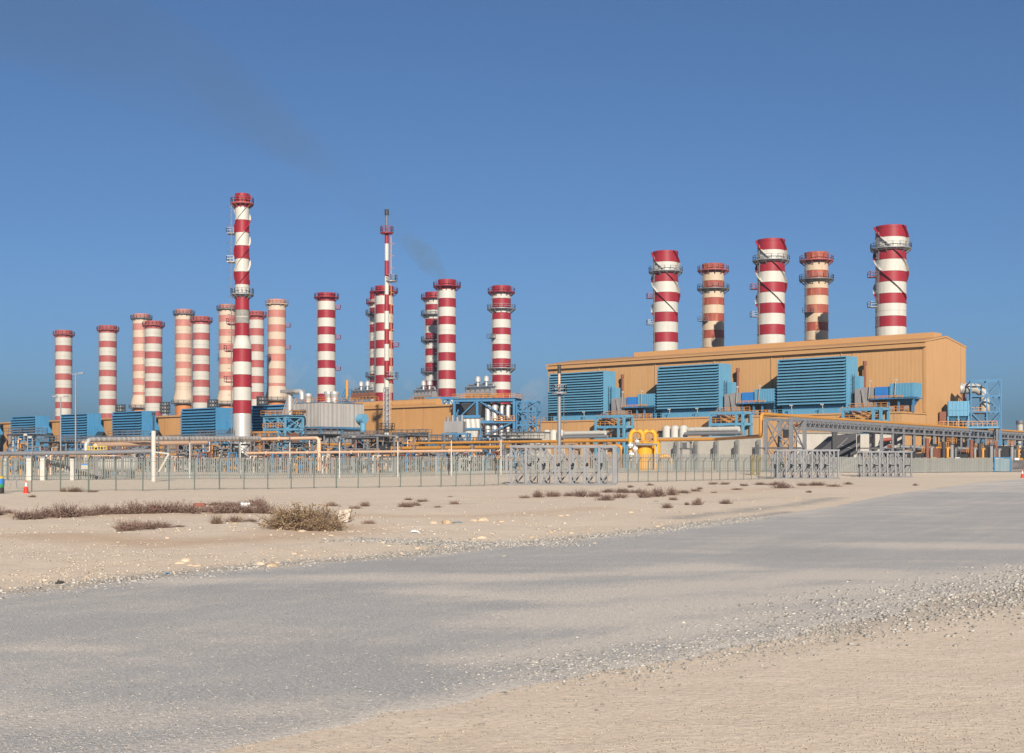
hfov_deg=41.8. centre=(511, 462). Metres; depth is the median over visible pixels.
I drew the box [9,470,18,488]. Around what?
tripod stand
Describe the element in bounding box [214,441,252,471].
process module
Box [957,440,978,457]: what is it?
pump unit
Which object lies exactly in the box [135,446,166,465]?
process module
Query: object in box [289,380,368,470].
boiler house
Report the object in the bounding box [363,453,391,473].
valve skid
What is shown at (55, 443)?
process module
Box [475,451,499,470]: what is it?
valve skid
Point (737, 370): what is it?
exhaust pipe
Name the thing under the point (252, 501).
desert shrub
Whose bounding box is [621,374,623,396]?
exhaust pipe
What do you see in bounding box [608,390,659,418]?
equipment skid
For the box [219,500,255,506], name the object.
desert shrub
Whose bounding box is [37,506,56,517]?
desert shrub
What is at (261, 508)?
desert shrub
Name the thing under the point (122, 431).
process module
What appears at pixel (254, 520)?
desert shrub
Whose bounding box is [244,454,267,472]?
valve skid
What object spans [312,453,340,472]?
valve skid
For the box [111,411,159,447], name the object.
intake filter house
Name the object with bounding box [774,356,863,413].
intake filter house
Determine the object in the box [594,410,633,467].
stair tower
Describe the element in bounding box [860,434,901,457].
transformer bay
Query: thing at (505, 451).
valve skid
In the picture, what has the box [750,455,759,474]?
gate post
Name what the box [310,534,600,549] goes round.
gravel
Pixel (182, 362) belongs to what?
chimney
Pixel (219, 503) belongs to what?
desert shrub
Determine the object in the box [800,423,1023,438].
pipe
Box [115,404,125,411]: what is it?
roof cooler
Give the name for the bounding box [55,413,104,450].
intake filter house
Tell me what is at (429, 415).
turbine hall
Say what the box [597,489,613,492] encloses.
desert shrub
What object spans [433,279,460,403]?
chimney
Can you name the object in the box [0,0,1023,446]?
sky
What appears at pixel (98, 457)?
process module
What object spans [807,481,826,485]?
desert shrub
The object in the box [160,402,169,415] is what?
roof cooler
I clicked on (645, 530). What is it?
gravel
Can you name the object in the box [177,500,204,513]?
desert shrub
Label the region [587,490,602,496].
desert shrub
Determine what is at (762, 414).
pipe
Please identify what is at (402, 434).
pipe
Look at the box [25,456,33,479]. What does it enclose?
pipe post
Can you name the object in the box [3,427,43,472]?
process module
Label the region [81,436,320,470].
pipe
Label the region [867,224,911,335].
chimney
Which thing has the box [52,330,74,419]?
chimney
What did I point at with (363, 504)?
desert shrub
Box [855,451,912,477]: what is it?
steel trestle
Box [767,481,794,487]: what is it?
desert shrub
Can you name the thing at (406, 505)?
desert shrub
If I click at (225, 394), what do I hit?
chimney
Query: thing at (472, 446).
pipe support
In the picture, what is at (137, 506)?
desert shrub
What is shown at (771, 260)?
chimney
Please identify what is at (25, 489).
traffic cone
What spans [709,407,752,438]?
stair tower
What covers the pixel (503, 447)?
pipe support
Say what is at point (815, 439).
concrete wall
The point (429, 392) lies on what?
steam drum
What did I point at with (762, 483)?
desert shrub
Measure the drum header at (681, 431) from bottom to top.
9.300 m
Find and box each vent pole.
[151,412,169,481]
[552,365,566,471]
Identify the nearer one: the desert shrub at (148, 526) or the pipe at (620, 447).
the desert shrub at (148, 526)
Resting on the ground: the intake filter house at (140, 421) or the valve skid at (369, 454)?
the valve skid at (369, 454)
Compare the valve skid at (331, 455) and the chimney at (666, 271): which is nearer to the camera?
the valve skid at (331, 455)
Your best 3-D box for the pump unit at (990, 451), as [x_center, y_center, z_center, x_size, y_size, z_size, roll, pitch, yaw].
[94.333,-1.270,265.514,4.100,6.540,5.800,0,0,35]
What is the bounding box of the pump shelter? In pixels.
[320,434,396,472]
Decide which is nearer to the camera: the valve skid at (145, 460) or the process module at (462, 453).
the process module at (462, 453)
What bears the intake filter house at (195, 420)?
on the turbine hall at (429, 415)
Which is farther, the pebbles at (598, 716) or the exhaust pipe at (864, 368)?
the exhaust pipe at (864, 368)
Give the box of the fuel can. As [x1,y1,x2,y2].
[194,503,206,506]
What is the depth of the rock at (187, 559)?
26.68 m
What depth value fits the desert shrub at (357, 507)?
56.61 m
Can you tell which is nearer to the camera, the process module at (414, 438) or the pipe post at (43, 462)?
the pipe post at (43, 462)
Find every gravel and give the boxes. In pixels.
[0,516,780,600]
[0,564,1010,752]
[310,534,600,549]
[393,615,919,707]
[588,556,1023,659]
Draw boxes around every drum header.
[543,429,607,463]
[657,425,742,437]
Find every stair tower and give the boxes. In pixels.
[516,398,540,431]
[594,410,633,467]
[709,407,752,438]
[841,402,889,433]
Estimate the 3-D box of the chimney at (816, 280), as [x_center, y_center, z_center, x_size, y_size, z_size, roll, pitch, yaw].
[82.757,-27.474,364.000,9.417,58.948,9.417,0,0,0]
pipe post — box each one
[1,456,9,479]
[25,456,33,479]
[39,456,46,479]
[69,456,75,479]
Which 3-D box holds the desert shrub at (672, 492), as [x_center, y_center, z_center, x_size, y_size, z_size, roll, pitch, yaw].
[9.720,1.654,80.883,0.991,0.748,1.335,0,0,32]
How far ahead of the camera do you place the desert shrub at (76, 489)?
90.52 m
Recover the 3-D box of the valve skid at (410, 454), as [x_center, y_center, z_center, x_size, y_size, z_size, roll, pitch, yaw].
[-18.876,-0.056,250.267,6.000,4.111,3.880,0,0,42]
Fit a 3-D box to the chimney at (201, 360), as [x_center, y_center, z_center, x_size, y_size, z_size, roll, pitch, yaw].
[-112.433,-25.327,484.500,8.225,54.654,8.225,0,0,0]
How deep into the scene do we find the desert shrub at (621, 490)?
86.94 m
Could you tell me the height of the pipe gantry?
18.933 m
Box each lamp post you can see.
[186,437,189,477]
[237,437,240,477]
[287,437,290,477]
[337,436,339,477]
[396,436,398,476]
[450,435,451,475]
[500,434,501,474]
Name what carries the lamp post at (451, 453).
on the ground
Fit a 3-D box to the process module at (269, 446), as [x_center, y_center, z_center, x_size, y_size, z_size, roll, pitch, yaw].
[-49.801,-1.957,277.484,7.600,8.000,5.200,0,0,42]
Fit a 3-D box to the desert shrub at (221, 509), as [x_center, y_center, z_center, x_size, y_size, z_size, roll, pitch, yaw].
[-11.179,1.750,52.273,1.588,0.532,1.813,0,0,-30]
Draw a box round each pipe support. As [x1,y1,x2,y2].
[441,444,453,457]
[471,444,482,470]
[502,444,514,456]
[534,443,546,469]
[568,443,580,453]
[603,442,615,469]
[680,441,691,470]
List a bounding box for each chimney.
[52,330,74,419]
[96,325,118,417]
[128,313,151,410]
[142,320,164,415]
[171,309,194,414]
[189,316,212,408]
[216,304,234,407]
[224,193,253,470]
[249,311,266,405]
[265,299,290,404]
[314,292,340,401]
[366,291,373,400]
[371,285,398,400]
[421,291,437,395]
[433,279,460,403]
[487,285,515,451]
[646,250,682,350]
[697,263,728,347]
[750,238,789,343]
[799,251,833,340]
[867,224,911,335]
[1016,420,1023,442]
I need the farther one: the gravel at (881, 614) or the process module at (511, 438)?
the process module at (511, 438)
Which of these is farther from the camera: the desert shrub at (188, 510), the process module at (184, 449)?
the process module at (184, 449)
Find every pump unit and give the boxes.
[907,438,934,457]
[929,442,951,457]
[932,438,959,457]
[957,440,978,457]
[961,443,986,457]
[973,439,996,468]
[994,442,1003,458]
[998,440,1018,466]
[1013,445,1022,468]
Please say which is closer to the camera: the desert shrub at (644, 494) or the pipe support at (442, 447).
the desert shrub at (644, 494)
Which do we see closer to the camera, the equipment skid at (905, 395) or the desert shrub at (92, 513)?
the desert shrub at (92, 513)
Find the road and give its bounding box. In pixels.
[0,479,1023,752]
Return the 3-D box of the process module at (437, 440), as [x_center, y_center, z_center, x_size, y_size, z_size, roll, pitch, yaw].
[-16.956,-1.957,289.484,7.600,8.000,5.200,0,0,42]
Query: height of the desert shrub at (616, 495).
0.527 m
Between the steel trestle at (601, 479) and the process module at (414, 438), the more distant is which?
the process module at (414, 438)
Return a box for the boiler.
[452,393,522,468]
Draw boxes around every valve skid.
[10,448,38,474]
[33,455,67,474]
[104,448,137,474]
[137,453,150,471]
[165,454,187,471]
[187,452,211,471]
[211,451,238,471]
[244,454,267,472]
[261,451,286,472]
[294,450,324,472]
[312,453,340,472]
[334,453,359,472]
[349,450,378,473]
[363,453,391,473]
[393,453,423,471]
[417,452,445,471]
[457,453,485,470]
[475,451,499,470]
[492,450,522,470]
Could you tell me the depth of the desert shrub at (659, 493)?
77.04 m
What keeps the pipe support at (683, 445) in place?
on the ground
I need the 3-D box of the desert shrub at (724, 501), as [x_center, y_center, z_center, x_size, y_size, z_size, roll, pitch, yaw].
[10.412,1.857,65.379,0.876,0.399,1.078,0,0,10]
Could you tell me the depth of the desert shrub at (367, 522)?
43.56 m
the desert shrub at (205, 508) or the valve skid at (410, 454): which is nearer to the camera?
the desert shrub at (205, 508)
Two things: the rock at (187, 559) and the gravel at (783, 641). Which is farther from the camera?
the rock at (187, 559)
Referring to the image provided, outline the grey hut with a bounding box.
[503,431,550,468]
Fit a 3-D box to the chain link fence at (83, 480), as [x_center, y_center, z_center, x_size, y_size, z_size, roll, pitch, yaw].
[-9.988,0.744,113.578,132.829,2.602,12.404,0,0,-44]
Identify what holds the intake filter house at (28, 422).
on the turbine hall at (429, 415)
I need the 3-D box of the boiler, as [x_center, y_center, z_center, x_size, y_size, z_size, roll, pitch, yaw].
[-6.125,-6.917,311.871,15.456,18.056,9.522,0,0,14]
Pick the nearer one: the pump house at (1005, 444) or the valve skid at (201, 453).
the valve skid at (201, 453)
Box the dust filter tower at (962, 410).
[939,379,1001,445]
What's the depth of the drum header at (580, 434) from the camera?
294.45 m
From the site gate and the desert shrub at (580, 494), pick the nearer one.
the desert shrub at (580, 494)
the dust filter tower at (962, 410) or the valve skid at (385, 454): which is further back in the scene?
the dust filter tower at (962, 410)
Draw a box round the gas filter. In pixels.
[628,429,673,469]
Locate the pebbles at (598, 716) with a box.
[0,631,1023,752]
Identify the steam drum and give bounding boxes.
[348,381,378,402]
[410,380,440,399]
[465,376,499,434]
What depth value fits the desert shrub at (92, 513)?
49.87 m
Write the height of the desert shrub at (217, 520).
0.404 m
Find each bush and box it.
[237,501,358,530]
[282,512,346,530]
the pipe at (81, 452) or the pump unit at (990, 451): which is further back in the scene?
the pump unit at (990, 451)
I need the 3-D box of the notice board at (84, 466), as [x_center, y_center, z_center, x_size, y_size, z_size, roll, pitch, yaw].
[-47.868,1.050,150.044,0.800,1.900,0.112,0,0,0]
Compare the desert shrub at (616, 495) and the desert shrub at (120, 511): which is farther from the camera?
the desert shrub at (616, 495)
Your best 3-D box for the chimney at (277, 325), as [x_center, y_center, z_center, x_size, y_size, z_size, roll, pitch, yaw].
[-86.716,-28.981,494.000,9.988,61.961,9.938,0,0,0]
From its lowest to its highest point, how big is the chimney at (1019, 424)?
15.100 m
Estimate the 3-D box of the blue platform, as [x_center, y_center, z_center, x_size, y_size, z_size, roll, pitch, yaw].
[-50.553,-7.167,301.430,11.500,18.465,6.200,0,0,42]
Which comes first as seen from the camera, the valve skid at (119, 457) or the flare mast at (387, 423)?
the valve skid at (119, 457)
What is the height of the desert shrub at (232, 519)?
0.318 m
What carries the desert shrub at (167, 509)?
on the ground
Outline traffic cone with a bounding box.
[23,481,28,492]
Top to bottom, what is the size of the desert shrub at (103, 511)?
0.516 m
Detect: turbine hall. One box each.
[0,398,491,469]
[528,332,966,468]
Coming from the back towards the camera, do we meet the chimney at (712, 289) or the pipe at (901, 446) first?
the chimney at (712, 289)
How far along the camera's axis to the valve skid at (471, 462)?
257.53 m
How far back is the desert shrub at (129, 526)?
38.98 m
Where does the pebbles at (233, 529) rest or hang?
on the ground
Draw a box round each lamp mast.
[52,396,68,450]
[67,372,83,474]
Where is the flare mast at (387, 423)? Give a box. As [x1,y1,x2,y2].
[379,209,397,445]
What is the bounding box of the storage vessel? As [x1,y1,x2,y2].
[88,446,138,478]
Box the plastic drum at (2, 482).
[0,476,4,492]
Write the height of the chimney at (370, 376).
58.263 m
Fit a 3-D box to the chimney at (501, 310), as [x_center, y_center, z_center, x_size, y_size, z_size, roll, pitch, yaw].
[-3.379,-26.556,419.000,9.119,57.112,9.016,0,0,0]
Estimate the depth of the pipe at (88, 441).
190.31 m
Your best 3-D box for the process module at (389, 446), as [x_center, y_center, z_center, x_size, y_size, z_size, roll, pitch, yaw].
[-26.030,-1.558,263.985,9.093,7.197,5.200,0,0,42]
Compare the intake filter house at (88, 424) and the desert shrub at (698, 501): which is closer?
the desert shrub at (698, 501)
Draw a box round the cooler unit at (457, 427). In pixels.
[441,415,470,469]
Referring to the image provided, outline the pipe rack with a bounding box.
[65,430,444,471]
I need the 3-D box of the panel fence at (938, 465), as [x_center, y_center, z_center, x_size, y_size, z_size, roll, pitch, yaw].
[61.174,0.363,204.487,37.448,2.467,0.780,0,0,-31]
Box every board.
[81,463,87,477]
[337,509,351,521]
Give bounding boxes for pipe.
[0,449,150,455]
[78,433,428,441]
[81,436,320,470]
[84,436,261,463]
[93,441,207,447]
[105,445,391,449]
[246,449,481,454]
[281,444,623,467]
[327,412,1023,445]
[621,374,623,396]
[736,368,739,392]
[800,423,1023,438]
[863,361,866,386]
[894,445,963,449]
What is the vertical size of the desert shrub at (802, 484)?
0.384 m
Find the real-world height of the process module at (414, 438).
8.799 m
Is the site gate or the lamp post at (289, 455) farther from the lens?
the site gate
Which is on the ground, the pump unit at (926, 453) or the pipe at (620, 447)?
the pump unit at (926, 453)
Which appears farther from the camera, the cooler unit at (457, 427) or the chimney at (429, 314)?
the chimney at (429, 314)
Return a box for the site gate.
[994,457,1010,471]
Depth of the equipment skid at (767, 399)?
299.86 m
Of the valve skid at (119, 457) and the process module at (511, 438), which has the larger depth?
the process module at (511, 438)
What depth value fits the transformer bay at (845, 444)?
243.10 m
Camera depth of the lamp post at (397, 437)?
171.93 m
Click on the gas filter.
(646, 447)
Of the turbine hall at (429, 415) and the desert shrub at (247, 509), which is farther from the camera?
the turbine hall at (429, 415)
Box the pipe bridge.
[752,417,1023,471]
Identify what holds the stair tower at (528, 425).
on the ground
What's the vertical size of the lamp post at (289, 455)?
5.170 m
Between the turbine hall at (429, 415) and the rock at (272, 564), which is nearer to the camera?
the rock at (272, 564)
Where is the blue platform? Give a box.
[261,389,306,458]
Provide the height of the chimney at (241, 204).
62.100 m
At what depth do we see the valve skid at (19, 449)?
219.41 m
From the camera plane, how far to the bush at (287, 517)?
40.13 m
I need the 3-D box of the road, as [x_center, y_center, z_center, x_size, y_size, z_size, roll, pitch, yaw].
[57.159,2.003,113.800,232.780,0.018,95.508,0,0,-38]
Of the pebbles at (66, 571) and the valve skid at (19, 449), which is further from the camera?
the valve skid at (19, 449)
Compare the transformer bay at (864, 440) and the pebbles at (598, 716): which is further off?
the transformer bay at (864, 440)
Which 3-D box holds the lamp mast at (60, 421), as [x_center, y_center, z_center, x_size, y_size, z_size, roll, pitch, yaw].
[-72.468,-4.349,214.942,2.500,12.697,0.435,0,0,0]
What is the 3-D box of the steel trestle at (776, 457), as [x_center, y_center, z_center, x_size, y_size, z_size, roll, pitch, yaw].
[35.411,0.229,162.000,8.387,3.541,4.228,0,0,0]
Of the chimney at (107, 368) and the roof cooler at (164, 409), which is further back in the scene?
the chimney at (107, 368)
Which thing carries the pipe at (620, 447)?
attached to the blue platform
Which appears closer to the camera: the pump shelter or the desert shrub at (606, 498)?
the desert shrub at (606, 498)
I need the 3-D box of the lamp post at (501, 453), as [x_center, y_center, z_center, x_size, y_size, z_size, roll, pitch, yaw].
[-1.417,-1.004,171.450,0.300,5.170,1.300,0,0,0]
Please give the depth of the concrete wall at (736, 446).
247.13 m
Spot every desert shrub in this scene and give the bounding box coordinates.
[7,506,55,519]
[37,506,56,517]
[43,499,93,517]
[63,485,85,491]
[75,503,99,515]
[87,503,117,514]
[95,500,139,513]
[110,518,146,531]
[116,498,155,513]
[131,520,159,529]
[141,500,175,513]
[148,519,175,527]
[152,499,184,512]
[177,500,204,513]
[196,504,219,512]
[207,501,227,505]
[207,501,242,513]
[208,512,228,523]
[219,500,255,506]
[224,513,251,521]
[226,501,257,513]
[238,498,263,505]
[244,517,258,521]
[246,496,278,513]
[321,502,339,505]
[349,503,362,508]
[359,501,369,506]
[359,519,377,523]
[396,500,417,506]
[532,489,545,497]
[544,489,562,496]
[562,492,575,495]
[571,486,588,496]
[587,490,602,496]
[594,494,615,500]
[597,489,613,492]
[610,491,629,497]
[612,487,632,492]
[628,487,649,492]
[636,488,655,497]
[651,486,668,496]
[661,502,672,507]
[666,486,679,494]
[689,497,705,504]
[718,498,733,503]
[751,482,766,484]
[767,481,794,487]
[795,482,806,485]
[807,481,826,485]
[826,482,839,486]
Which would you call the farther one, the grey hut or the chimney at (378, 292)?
the chimney at (378, 292)
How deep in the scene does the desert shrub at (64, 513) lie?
48.41 m
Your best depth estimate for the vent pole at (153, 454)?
139.84 m
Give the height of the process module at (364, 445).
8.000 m
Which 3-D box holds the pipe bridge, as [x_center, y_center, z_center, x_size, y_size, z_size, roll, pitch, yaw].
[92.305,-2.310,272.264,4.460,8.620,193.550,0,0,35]
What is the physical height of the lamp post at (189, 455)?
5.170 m
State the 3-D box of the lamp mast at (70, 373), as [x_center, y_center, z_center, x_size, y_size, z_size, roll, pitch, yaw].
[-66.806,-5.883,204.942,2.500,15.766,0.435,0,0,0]
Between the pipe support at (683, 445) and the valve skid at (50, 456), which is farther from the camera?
the pipe support at (683, 445)
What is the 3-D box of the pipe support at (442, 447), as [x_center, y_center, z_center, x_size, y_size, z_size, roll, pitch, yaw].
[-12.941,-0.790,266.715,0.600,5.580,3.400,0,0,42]
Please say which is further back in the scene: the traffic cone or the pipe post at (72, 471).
the pipe post at (72, 471)
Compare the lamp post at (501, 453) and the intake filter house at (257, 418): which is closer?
the lamp post at (501, 453)
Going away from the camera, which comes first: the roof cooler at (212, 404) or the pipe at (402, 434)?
the pipe at (402, 434)
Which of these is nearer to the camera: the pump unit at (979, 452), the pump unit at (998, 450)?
the pump unit at (979, 452)
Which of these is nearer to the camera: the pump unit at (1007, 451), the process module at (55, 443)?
the process module at (55, 443)
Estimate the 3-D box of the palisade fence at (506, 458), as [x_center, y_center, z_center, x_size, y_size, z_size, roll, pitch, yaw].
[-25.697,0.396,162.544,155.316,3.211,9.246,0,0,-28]
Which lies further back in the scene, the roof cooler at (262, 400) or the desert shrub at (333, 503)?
the roof cooler at (262, 400)
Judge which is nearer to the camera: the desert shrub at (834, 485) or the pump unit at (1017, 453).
the desert shrub at (834, 485)
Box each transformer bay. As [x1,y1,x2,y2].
[814,432,855,457]
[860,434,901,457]
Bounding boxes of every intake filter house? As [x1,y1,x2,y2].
[10,416,51,450]
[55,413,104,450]
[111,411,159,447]
[180,407,232,446]
[252,404,290,450]
[543,371,619,420]
[652,363,738,417]
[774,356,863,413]
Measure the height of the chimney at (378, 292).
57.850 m
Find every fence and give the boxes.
[0,454,818,479]
[0,455,784,491]
[822,456,992,472]
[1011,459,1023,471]
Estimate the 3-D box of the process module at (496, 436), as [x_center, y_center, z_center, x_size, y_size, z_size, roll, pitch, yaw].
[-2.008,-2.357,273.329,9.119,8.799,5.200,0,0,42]
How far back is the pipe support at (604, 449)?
238.48 m
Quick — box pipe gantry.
[425,397,458,403]
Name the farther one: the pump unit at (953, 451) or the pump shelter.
the pump shelter
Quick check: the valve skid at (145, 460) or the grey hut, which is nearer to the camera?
the valve skid at (145, 460)
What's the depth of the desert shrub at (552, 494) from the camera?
77.13 m
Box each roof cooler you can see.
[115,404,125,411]
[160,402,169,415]
[207,399,217,407]
[256,396,267,405]
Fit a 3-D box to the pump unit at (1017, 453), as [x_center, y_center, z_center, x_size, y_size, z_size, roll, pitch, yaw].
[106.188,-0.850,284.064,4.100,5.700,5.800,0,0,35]
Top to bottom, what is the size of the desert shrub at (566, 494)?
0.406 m
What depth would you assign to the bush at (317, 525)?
39.55 m
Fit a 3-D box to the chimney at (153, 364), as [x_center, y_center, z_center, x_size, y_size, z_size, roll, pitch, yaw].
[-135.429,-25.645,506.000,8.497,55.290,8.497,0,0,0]
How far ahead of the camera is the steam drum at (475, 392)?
320.63 m
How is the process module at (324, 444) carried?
on the ground
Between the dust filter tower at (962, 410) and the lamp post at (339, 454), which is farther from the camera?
the dust filter tower at (962, 410)
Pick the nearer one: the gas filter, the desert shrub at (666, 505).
the desert shrub at (666, 505)
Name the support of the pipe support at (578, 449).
on the ground
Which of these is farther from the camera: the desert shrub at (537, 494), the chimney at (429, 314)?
the chimney at (429, 314)
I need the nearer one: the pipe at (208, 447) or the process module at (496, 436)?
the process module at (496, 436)
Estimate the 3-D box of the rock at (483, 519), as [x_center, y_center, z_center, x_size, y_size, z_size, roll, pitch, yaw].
[-0.975,1.949,45.614,0.398,0.167,0.596,0,0,26]
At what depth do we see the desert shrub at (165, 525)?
40.89 m
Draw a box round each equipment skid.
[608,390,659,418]
[724,385,778,415]
[855,379,922,411]
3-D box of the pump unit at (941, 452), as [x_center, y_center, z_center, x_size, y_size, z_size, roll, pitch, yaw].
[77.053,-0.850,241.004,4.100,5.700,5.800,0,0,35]
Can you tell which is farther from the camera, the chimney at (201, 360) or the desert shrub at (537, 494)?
the chimney at (201, 360)
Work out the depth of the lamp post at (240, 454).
167.93 m
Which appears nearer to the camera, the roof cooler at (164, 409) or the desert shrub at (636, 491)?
the desert shrub at (636, 491)
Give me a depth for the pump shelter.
259.56 m
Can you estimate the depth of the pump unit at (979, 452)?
257.52 m
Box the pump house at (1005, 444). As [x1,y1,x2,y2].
[984,443,1020,447]
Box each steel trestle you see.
[505,445,617,484]
[770,449,839,478]
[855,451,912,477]
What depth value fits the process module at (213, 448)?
283.90 m
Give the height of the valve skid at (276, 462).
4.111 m
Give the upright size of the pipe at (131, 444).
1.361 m
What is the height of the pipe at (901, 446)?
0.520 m
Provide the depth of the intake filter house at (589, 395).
331.76 m
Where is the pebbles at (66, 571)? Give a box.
[0,527,613,585]
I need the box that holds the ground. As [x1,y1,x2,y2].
[0,468,1023,752]
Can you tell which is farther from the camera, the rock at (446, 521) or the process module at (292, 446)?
the process module at (292, 446)
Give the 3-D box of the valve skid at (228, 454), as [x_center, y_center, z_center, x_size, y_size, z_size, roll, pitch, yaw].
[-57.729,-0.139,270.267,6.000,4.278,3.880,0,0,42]
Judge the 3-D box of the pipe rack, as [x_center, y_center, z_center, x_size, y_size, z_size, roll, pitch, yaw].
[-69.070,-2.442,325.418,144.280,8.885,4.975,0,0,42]
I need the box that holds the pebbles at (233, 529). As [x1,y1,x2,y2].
[0,490,855,536]
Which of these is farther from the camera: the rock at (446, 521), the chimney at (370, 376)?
the chimney at (370, 376)
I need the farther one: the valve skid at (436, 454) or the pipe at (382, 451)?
the valve skid at (436, 454)
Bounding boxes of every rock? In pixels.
[179,557,192,561]
[265,563,276,566]
[442,520,450,523]
[478,517,488,520]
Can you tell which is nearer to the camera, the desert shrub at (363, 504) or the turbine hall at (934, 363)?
the desert shrub at (363, 504)
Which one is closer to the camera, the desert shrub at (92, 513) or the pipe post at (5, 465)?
the desert shrub at (92, 513)
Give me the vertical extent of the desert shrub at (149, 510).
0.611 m
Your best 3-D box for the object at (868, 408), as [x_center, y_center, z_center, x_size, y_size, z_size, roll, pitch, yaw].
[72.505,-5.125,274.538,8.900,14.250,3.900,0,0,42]
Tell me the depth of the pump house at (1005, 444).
330.53 m
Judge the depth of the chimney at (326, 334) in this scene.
442.56 m
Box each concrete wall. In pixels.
[660,438,761,469]
[796,432,856,469]
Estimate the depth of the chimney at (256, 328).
460.49 m
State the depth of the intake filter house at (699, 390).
309.98 m
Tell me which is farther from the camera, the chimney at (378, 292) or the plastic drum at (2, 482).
the chimney at (378, 292)
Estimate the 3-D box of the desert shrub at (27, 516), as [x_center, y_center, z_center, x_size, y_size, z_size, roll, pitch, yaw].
[-17.082,1.744,47.238,1.455,0.576,1.790,0,0,27]
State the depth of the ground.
15.03 m
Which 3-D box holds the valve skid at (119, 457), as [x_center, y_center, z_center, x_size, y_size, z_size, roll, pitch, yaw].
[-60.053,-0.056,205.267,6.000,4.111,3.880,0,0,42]
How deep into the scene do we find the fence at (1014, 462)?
216.30 m
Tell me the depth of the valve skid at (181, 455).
284.00 m
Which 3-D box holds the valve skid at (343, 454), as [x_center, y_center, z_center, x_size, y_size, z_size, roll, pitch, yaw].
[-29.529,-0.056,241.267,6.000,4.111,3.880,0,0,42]
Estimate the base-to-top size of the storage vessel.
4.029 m
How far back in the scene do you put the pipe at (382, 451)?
210.21 m
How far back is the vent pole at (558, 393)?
184.79 m
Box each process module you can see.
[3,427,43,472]
[35,435,80,472]
[82,436,115,470]
[108,430,148,465]
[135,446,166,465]
[166,435,205,471]
[194,430,234,471]
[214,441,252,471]
[250,433,292,471]
[277,436,316,471]
[299,427,340,472]
[342,431,386,472]
[365,436,404,472]
[389,429,431,464]
[415,434,454,470]
[447,437,492,470]
[479,429,523,457]
[500,432,544,469]
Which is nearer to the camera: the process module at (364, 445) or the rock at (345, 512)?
the rock at (345, 512)
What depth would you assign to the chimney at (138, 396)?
541.82 m

